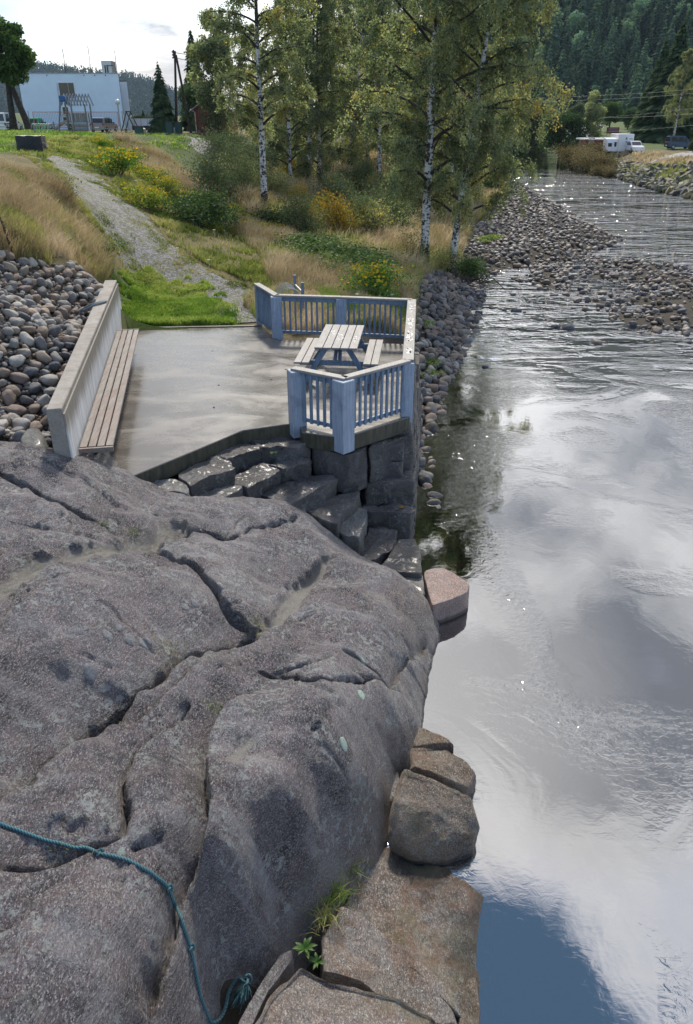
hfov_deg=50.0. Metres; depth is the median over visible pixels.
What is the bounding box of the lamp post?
[115,99,120,130]
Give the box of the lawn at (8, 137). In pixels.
[0,128,224,157]
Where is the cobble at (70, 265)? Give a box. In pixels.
[66,262,74,268]
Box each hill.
[0,72,150,110]
[396,0,692,117]
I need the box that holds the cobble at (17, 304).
[12,301,23,307]
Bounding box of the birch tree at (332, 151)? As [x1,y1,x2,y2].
[265,1,363,180]
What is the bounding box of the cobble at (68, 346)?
[64,342,75,350]
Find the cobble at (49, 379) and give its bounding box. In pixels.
[39,374,58,385]
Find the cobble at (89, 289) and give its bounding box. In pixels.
[84,287,93,292]
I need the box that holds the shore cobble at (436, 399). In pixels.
[431,395,440,402]
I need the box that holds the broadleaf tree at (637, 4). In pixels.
[632,0,648,15]
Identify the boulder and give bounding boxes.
[21,428,48,448]
[388,769,479,864]
[390,772,398,805]
[409,748,475,797]
[413,728,453,752]
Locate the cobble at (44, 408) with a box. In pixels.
[42,405,47,415]
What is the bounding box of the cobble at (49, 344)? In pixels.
[47,342,52,347]
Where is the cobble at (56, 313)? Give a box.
[54,311,64,321]
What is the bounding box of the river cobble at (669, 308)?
[666,305,672,311]
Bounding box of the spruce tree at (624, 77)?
[620,54,628,94]
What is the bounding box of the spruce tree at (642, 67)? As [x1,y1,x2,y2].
[638,51,645,90]
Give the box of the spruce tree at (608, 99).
[600,85,611,121]
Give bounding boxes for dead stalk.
[0,217,15,261]
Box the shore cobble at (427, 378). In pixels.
[422,375,431,383]
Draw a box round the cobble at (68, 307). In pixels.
[60,305,70,313]
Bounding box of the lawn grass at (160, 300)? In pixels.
[109,264,248,325]
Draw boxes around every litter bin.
[133,126,143,134]
[165,122,173,132]
[174,122,182,132]
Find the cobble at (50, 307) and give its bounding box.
[42,305,53,311]
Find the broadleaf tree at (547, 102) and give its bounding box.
[544,97,559,120]
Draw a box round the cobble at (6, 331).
[0,327,13,335]
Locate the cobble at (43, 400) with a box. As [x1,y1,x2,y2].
[36,394,50,406]
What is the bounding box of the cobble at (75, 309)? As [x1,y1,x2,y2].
[71,307,78,313]
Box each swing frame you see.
[58,95,69,131]
[121,111,137,131]
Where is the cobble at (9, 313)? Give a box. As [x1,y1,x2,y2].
[3,309,18,318]
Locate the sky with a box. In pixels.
[0,0,421,106]
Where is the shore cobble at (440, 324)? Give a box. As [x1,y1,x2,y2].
[436,321,444,328]
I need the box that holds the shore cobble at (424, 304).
[419,301,428,307]
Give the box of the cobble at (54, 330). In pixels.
[48,325,60,336]
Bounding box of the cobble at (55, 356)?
[50,351,62,362]
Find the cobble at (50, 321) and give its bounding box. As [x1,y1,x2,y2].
[44,319,55,326]
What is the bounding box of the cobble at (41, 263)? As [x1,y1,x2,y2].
[37,259,46,266]
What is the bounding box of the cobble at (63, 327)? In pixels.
[59,324,65,330]
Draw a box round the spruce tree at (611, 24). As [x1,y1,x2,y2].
[604,17,612,45]
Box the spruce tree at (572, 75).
[561,59,575,102]
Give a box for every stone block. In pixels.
[15,135,47,151]
[153,479,190,495]
[178,456,235,496]
[199,484,243,497]
[216,443,261,474]
[230,463,281,497]
[251,436,312,463]
[261,474,337,512]
[268,456,311,482]
[307,491,361,537]
[311,446,367,491]
[337,485,359,493]
[339,508,367,553]
[359,527,396,564]
[361,469,415,505]
[362,504,415,540]
[369,430,413,482]
[382,539,421,577]
[404,576,424,595]
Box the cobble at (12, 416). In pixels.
[7,412,20,421]
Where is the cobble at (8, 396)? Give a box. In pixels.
[2,389,15,405]
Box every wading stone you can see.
[511,308,521,311]
[562,322,574,329]
[591,339,602,343]
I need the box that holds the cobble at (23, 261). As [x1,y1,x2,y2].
[18,258,28,265]
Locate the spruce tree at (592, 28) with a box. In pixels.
[587,14,595,44]
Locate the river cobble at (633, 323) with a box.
[629,321,637,325]
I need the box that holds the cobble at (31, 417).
[22,414,34,421]
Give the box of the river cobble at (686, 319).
[681,317,689,321]
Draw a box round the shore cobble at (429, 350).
[424,347,435,353]
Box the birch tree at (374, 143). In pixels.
[336,26,395,156]
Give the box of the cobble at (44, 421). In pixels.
[40,415,48,425]
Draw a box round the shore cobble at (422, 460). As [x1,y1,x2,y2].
[419,457,425,465]
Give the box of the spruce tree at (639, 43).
[630,31,641,62]
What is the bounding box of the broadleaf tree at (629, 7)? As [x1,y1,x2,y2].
[625,2,632,17]
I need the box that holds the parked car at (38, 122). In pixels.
[24,118,48,128]
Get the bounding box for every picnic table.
[49,124,74,130]
[103,129,129,133]
[294,324,382,383]
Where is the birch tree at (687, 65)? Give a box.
[661,48,692,148]
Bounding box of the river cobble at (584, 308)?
[582,306,589,310]
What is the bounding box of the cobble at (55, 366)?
[48,361,60,370]
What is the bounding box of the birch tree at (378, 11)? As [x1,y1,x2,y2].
[334,0,424,180]
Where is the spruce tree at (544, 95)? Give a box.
[542,71,549,99]
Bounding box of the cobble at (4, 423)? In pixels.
[0,419,8,428]
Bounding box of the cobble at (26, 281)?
[21,278,31,285]
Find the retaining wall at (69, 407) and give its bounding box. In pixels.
[46,280,121,457]
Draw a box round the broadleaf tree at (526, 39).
[518,35,528,49]
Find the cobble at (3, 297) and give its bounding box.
[0,294,6,300]
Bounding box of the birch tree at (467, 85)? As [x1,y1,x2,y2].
[412,0,504,180]
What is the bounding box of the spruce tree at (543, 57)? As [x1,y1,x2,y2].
[540,45,545,81]
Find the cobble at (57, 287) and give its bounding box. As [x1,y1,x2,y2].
[54,285,60,290]
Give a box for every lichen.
[83,663,97,681]
[102,630,112,640]
[115,624,122,631]
[124,633,135,644]
[139,637,150,648]
[181,603,188,609]
[192,600,199,606]
[340,737,346,751]
[358,690,364,699]
[388,631,395,641]
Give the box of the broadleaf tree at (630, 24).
[619,18,636,40]
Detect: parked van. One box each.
[0,112,22,130]
[664,136,689,148]
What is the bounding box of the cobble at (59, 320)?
[54,317,62,323]
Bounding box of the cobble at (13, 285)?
[8,282,16,290]
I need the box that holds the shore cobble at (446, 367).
[442,365,452,374]
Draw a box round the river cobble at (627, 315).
[623,313,631,316]
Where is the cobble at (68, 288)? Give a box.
[64,285,73,291]
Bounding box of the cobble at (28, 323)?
[24,321,32,325]
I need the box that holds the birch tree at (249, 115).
[193,0,319,206]
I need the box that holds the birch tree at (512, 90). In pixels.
[490,32,525,118]
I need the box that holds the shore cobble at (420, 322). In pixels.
[416,320,424,325]
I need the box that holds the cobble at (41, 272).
[37,270,44,276]
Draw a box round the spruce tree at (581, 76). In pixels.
[573,50,586,110]
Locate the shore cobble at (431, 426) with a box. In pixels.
[424,422,436,430]
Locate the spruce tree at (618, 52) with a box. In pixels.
[615,34,621,77]
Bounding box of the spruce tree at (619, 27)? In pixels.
[615,13,622,48]
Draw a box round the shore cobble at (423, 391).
[421,387,426,396]
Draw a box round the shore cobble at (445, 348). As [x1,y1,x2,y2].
[443,346,450,353]
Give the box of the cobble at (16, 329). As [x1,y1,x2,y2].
[11,326,19,333]
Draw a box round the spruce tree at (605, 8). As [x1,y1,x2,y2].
[600,0,609,30]
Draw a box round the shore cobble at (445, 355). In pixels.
[438,352,447,357]
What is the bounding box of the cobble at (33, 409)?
[27,404,40,414]
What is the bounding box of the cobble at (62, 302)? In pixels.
[55,300,69,306]
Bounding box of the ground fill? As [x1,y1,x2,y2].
[168,474,381,506]
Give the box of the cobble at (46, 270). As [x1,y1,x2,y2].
[41,266,50,276]
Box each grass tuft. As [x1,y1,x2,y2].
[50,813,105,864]
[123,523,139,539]
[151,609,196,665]
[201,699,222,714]
[244,615,274,643]
[295,892,344,936]
[315,868,360,914]
[343,851,373,885]
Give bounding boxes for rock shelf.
[238,950,293,1023]
[256,968,436,1023]
[319,907,456,1023]
[320,847,483,1022]
[458,977,479,1023]
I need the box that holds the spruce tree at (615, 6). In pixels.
[608,0,617,24]
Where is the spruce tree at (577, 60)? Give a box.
[574,25,587,67]
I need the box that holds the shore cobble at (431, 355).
[429,353,434,359]
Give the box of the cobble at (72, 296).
[67,291,76,301]
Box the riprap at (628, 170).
[572,154,691,197]
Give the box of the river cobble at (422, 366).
[420,363,425,369]
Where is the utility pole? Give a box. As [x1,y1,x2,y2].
[172,50,191,132]
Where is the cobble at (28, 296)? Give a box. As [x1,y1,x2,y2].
[23,294,32,299]
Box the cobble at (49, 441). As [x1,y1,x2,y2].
[45,437,52,445]
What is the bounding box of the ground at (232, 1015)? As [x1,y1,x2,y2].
[0,113,692,1023]
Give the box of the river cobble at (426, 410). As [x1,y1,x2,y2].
[423,407,431,413]
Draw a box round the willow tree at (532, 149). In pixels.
[514,97,548,155]
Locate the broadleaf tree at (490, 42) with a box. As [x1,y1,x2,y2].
[488,39,496,46]
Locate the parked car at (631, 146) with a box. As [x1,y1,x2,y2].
[625,141,644,152]
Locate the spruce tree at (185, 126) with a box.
[178,30,201,131]
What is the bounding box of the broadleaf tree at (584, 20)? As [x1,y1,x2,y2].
[572,15,591,37]
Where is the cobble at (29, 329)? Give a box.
[22,326,35,333]
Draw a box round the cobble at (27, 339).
[19,331,34,345]
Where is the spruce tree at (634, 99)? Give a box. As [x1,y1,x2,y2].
[625,64,642,110]
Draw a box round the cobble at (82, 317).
[73,315,86,323]
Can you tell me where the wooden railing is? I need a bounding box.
[254,283,415,454]
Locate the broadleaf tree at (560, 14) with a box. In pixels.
[549,6,563,34]
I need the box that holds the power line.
[538,93,692,102]
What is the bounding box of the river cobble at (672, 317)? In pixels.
[670,315,677,319]
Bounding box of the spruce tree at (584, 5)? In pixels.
[572,0,592,32]
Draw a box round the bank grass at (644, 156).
[601,149,692,165]
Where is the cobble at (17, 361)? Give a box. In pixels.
[8,355,25,366]
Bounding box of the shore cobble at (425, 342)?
[419,339,428,347]
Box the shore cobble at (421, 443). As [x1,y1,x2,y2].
[420,439,423,447]
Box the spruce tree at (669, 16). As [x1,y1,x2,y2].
[662,0,676,41]
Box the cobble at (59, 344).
[54,340,63,349]
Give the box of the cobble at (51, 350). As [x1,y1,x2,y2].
[47,347,58,354]
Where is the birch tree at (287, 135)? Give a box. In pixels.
[242,0,340,180]
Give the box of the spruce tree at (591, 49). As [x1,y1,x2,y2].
[588,31,593,77]
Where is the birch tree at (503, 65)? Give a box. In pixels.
[379,0,575,276]
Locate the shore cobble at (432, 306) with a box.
[429,304,435,312]
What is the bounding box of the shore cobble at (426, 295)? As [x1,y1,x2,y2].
[423,293,429,303]
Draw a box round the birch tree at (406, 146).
[330,0,556,260]
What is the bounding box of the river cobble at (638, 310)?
[635,308,642,313]
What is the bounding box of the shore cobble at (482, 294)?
[477,293,486,297]
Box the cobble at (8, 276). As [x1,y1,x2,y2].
[3,272,12,280]
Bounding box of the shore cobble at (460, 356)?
[457,354,463,359]
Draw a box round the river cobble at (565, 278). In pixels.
[561,276,568,280]
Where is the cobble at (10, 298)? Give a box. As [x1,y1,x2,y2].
[6,295,13,302]
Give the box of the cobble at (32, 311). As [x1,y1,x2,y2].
[28,308,38,315]
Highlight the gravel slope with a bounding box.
[175,136,213,157]
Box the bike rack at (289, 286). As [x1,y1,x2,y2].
[275,275,303,307]
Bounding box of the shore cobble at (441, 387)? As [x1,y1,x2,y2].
[438,384,448,390]
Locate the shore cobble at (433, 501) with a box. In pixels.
[426,499,440,503]
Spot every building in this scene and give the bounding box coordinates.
[19,46,131,129]
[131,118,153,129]
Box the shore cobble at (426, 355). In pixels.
[419,352,428,360]
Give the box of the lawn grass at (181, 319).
[137,314,233,325]
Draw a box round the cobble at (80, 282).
[73,279,83,285]
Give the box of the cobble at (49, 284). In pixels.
[45,279,52,288]
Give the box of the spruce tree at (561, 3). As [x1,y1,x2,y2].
[558,0,565,20]
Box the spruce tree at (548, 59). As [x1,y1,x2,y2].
[540,41,553,93]
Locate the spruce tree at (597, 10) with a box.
[586,0,602,40]
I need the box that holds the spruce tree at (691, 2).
[682,0,692,29]
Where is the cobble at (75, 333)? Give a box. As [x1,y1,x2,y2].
[71,331,80,337]
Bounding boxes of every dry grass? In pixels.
[0,152,126,280]
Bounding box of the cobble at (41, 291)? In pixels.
[36,286,46,296]
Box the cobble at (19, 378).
[9,372,29,383]
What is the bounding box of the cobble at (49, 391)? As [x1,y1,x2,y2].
[43,387,55,395]
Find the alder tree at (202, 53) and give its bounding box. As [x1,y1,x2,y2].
[184,7,237,131]
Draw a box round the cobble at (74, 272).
[71,268,76,277]
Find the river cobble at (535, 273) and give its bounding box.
[533,271,540,275]
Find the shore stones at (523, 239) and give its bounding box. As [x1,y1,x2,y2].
[420,169,692,415]
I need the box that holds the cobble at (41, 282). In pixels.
[37,278,46,286]
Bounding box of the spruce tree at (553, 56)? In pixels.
[546,32,554,66]
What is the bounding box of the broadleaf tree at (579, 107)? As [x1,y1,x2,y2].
[565,102,584,116]
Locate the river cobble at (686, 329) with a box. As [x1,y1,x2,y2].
[682,327,690,331]
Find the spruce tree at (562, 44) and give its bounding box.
[559,16,570,58]
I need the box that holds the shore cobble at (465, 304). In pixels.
[462,302,470,307]
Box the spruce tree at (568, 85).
[562,68,572,115]
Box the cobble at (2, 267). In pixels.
[0,264,4,271]
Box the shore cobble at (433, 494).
[427,491,442,497]
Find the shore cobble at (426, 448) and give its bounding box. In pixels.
[420,446,430,450]
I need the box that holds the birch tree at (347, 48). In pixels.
[329,3,370,141]
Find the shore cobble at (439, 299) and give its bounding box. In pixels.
[436,297,442,302]
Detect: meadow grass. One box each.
[111,127,428,301]
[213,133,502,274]
[235,278,431,338]
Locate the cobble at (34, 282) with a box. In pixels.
[31,279,36,285]
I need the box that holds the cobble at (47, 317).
[43,316,57,324]
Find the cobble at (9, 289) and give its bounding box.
[3,285,14,292]
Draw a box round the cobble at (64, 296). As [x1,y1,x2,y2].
[60,292,68,299]
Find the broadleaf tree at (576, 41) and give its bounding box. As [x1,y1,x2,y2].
[571,30,587,51]
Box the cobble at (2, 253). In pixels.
[0,250,5,257]
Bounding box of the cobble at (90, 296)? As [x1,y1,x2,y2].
[86,292,93,298]
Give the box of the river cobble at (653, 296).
[649,294,656,299]
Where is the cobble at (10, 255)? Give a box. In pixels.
[2,249,14,259]
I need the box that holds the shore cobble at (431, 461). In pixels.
[428,459,435,463]
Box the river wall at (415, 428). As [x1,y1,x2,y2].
[382,352,422,519]
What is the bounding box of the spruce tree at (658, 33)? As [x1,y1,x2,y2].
[651,17,662,56]
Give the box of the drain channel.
[163,325,259,327]
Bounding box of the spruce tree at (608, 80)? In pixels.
[601,44,616,97]
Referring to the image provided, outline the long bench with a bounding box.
[78,329,139,454]
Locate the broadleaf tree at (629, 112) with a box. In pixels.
[622,108,636,128]
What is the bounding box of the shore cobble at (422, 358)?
[419,354,424,362]
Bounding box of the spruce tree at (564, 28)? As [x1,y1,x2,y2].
[559,7,569,49]
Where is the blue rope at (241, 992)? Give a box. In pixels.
[0,822,252,1023]
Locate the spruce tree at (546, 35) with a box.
[541,27,547,56]
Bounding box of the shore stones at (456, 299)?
[415,261,481,413]
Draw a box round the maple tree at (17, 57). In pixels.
[0,15,37,130]
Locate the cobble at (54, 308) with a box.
[45,303,55,311]
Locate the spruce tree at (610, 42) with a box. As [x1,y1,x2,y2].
[605,22,614,61]
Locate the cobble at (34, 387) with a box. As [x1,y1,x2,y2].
[28,382,41,393]
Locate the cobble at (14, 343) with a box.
[9,338,18,348]
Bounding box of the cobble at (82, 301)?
[79,299,86,304]
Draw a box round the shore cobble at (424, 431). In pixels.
[421,429,431,434]
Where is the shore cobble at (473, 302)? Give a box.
[470,300,477,305]
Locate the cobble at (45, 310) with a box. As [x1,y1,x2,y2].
[39,307,49,315]
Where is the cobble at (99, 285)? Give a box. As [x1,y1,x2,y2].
[96,283,103,290]
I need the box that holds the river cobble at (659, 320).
[655,317,663,323]
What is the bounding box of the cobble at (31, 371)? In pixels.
[22,367,38,376]
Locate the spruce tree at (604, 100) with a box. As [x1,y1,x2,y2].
[598,89,607,120]
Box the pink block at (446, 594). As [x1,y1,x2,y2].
[424,568,468,622]
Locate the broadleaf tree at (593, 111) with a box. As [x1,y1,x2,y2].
[583,89,607,137]
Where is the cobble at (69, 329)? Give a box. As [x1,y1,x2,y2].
[66,326,76,335]
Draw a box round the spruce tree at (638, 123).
[629,38,669,139]
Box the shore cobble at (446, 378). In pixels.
[439,376,450,381]
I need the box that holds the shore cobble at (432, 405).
[425,402,436,413]
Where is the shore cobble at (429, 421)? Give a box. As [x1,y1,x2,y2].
[425,419,433,423]
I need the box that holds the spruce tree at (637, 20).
[633,8,639,53]
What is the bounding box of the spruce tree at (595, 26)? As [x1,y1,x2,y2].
[589,16,600,44]
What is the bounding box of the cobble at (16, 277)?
[13,274,19,280]
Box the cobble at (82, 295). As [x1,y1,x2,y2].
[78,292,87,299]
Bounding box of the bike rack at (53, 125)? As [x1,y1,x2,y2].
[31,122,54,131]
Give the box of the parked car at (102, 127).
[89,117,117,131]
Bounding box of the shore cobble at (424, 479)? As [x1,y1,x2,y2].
[418,475,432,483]
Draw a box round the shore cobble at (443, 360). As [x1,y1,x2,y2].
[436,356,445,363]
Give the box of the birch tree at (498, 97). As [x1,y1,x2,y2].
[476,80,507,144]
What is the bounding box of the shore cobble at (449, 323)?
[444,320,453,326]
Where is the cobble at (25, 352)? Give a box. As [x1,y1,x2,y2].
[17,348,30,357]
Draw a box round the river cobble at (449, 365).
[445,363,453,371]
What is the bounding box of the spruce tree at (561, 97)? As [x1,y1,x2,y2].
[557,78,562,113]
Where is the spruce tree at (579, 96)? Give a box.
[577,86,581,102]
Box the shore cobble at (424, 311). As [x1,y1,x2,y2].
[422,309,428,314]
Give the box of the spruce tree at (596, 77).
[586,45,603,103]
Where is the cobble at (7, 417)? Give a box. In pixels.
[0,415,10,427]
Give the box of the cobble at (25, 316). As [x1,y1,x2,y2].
[17,312,30,321]
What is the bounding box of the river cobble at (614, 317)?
[608,315,616,319]
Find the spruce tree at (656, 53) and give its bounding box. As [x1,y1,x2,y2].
[648,20,667,75]
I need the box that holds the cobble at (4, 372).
[0,368,9,377]
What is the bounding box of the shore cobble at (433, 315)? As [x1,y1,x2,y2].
[430,312,438,317]
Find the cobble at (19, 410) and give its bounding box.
[6,404,26,415]
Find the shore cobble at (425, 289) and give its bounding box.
[419,285,427,293]
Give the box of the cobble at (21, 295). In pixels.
[15,293,24,297]
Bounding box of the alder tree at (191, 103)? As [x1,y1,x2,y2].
[177,83,198,123]
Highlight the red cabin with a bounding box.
[189,104,237,133]
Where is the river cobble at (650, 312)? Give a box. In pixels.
[645,310,653,314]
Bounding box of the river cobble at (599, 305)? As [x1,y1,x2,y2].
[596,303,603,307]
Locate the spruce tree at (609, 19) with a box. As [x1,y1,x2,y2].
[604,0,614,40]
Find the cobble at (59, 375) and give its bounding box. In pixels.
[56,371,62,379]
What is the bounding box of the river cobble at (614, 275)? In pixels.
[610,274,618,277]
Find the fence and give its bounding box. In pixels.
[27,111,124,130]
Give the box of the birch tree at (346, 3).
[310,0,408,166]
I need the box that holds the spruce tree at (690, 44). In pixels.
[686,32,692,48]
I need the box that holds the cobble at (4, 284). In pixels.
[0,282,7,287]
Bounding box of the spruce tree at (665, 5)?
[661,0,671,26]
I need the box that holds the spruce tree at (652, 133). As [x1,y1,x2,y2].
[637,21,692,142]
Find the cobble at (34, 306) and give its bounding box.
[29,305,40,308]
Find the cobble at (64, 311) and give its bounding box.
[58,307,67,319]
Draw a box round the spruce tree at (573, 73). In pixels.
[572,65,576,92]
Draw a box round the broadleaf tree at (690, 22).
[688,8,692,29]
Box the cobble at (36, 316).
[32,312,40,319]
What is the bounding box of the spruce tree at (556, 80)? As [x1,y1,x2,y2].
[546,72,561,114]
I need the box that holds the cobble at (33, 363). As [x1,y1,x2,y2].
[29,360,40,368]
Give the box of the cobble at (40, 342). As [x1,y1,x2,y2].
[35,336,46,350]
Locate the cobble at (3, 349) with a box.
[0,344,6,356]
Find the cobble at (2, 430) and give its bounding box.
[0,426,4,436]
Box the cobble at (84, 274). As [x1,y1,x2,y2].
[77,271,87,277]
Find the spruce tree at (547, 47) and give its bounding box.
[543,32,553,72]
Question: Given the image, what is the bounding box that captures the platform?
[98,325,414,482]
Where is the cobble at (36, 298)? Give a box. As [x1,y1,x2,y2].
[31,294,40,302]
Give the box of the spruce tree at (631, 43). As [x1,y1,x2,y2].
[627,23,635,56]
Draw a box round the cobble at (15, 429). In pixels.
[11,427,23,431]
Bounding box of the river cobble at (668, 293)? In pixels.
[664,291,672,295]
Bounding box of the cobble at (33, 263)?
[28,257,37,267]
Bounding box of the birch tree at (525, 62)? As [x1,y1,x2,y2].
[498,46,536,151]
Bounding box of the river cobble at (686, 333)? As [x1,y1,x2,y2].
[682,330,690,335]
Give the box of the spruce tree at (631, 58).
[624,30,639,82]
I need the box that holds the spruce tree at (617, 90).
[610,63,623,101]
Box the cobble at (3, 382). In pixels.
[0,379,7,386]
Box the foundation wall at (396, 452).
[311,440,403,501]
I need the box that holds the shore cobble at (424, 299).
[419,296,428,301]
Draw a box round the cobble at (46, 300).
[41,298,51,303]
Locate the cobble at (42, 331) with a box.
[35,326,47,337]
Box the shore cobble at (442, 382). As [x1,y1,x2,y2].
[437,380,447,385]
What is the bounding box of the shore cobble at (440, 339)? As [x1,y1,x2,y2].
[432,336,443,341]
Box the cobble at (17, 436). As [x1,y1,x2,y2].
[12,430,25,441]
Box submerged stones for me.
[428,350,458,413]
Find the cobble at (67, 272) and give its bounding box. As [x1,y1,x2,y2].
[62,268,72,277]
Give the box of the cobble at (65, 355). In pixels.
[58,351,70,359]
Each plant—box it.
[34,169,81,192]
[102,235,127,256]
[266,227,354,251]
[275,234,363,259]
[292,937,316,958]
[304,238,404,259]
[305,244,418,274]
[307,952,325,969]
[340,256,404,268]
[424,319,436,327]
[426,357,441,366]
[426,367,448,375]
[476,232,503,242]
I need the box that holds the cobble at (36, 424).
[29,421,42,430]
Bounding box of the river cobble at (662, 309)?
[659,307,665,312]
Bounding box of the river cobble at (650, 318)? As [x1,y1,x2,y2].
[645,316,654,320]
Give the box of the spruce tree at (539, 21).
[537,0,542,40]
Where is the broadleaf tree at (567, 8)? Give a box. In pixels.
[562,0,579,13]
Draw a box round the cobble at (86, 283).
[81,279,89,286]
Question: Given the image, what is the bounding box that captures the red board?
[606,127,619,136]
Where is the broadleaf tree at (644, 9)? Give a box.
[641,0,649,13]
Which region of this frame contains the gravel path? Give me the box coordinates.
[15,151,255,322]
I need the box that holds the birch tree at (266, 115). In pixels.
[229,22,274,151]
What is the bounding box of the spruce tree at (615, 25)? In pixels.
[612,17,617,43]
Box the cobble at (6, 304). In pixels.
[0,300,10,308]
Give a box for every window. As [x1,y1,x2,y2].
[58,82,74,98]
[62,106,68,113]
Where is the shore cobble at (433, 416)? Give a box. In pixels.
[425,413,436,419]
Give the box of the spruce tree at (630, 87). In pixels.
[625,71,635,103]
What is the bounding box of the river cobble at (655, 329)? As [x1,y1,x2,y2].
[651,326,662,332]
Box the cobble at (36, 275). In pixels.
[32,272,40,278]
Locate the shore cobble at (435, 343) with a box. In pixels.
[432,340,440,346]
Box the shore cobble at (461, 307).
[456,305,464,309]
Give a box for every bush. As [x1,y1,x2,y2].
[83,143,148,175]
[85,133,105,142]
[90,136,115,146]
[98,146,117,154]
[108,139,120,147]
[111,179,178,208]
[118,147,146,160]
[130,162,146,173]
[131,165,174,180]
[136,171,184,190]
[148,183,255,230]
[171,188,186,197]
[174,140,253,203]
[177,188,202,200]
[186,84,238,135]
[191,121,243,163]
[203,171,234,184]
[206,152,229,174]
[211,132,250,149]
[211,134,259,173]
[219,144,279,193]
[222,126,252,150]
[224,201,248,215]
[227,157,279,189]
[228,148,266,174]
[231,138,256,161]
[238,115,269,143]
[240,142,285,173]
[247,142,297,170]
[249,202,318,231]
[249,219,272,226]
[255,163,292,195]
[259,221,291,229]
[267,182,339,234]
[277,156,296,172]
[279,177,307,201]
[281,175,293,193]
[286,119,325,151]
[287,156,320,178]
[297,193,323,221]
[300,162,354,204]
[312,153,345,176]
[312,179,368,234]
[318,172,373,205]
[323,133,373,166]
[326,164,356,181]
[333,210,371,233]
[336,185,379,233]
[337,257,422,296]
[341,171,358,191]
[342,158,375,196]
[346,177,411,212]
[346,192,416,226]
[347,156,382,176]
[348,153,375,177]
[353,173,379,195]
[356,191,406,233]
[365,162,403,191]
[370,119,408,168]
[372,186,415,230]
[391,157,423,178]
[394,208,430,264]
[425,239,466,272]
[430,252,495,279]
[468,170,494,192]
[468,181,488,201]
[477,168,527,191]
[549,141,585,165]
[565,142,601,164]
[565,145,612,171]
[570,137,604,158]
[575,150,624,172]
[587,161,615,174]
[600,165,618,176]
[688,141,692,151]
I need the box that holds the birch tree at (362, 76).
[353,0,442,143]
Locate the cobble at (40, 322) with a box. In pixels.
[33,319,46,326]
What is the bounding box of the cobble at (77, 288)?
[73,284,81,291]
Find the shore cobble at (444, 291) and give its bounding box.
[440,289,447,296]
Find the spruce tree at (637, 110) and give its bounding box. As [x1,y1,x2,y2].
[627,71,654,133]
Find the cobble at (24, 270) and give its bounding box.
[19,265,28,275]
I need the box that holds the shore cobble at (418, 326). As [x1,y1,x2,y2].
[415,324,421,330]
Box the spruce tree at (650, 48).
[646,28,653,60]
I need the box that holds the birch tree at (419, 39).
[387,0,497,172]
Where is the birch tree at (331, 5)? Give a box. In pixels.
[269,0,358,179]
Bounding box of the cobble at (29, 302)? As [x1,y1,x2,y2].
[24,299,35,306]
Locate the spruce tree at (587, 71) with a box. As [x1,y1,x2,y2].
[573,34,593,98]
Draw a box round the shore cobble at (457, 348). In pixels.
[452,345,459,351]
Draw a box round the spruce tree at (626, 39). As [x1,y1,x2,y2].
[623,20,629,62]
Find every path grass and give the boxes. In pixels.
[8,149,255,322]
[20,134,313,288]
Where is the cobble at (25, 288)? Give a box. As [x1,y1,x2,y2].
[18,285,30,292]
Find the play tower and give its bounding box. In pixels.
[51,93,93,131]
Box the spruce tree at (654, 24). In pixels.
[642,0,662,49]
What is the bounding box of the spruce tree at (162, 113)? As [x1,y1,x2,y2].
[147,61,176,132]
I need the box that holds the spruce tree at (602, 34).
[599,21,604,51]
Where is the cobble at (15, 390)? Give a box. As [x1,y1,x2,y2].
[5,385,20,395]
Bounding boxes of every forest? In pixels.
[0,60,307,115]
[496,0,629,24]
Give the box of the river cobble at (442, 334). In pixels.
[438,332,445,337]
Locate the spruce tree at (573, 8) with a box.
[569,0,577,30]
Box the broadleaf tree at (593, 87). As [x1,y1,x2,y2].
[588,85,600,102]
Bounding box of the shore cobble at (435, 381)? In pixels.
[432,378,439,383]
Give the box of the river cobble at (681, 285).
[678,283,685,287]
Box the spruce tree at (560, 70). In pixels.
[550,49,567,93]
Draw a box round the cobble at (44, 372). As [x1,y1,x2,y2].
[41,369,49,375]
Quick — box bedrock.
[0,441,440,1023]
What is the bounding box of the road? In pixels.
[641,151,692,162]
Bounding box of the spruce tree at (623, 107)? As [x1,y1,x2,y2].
[617,93,626,121]
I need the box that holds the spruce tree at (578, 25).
[573,18,580,54]
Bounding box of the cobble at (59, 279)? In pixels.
[54,275,64,284]
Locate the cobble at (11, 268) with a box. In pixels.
[2,261,17,272]
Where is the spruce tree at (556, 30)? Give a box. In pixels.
[548,11,561,57]
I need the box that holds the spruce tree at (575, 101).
[572,88,577,106]
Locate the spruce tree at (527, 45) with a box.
[526,33,533,58]
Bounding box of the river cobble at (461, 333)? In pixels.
[458,330,464,336]
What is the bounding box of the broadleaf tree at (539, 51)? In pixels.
[530,42,542,64]
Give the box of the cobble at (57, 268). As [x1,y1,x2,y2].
[53,265,62,272]
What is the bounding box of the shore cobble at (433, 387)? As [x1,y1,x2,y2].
[425,384,438,391]
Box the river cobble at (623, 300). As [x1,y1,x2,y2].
[620,297,627,303]
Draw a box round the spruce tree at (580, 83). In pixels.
[571,80,582,106]
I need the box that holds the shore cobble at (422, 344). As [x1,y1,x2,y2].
[416,342,425,347]
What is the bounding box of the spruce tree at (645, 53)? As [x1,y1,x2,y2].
[629,38,648,81]
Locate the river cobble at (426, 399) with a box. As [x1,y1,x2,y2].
[423,396,432,403]
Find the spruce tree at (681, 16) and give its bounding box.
[674,0,689,44]
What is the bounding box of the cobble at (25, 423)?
[12,417,30,430]
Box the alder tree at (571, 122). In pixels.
[535,111,590,158]
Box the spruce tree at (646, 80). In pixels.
[640,54,652,93]

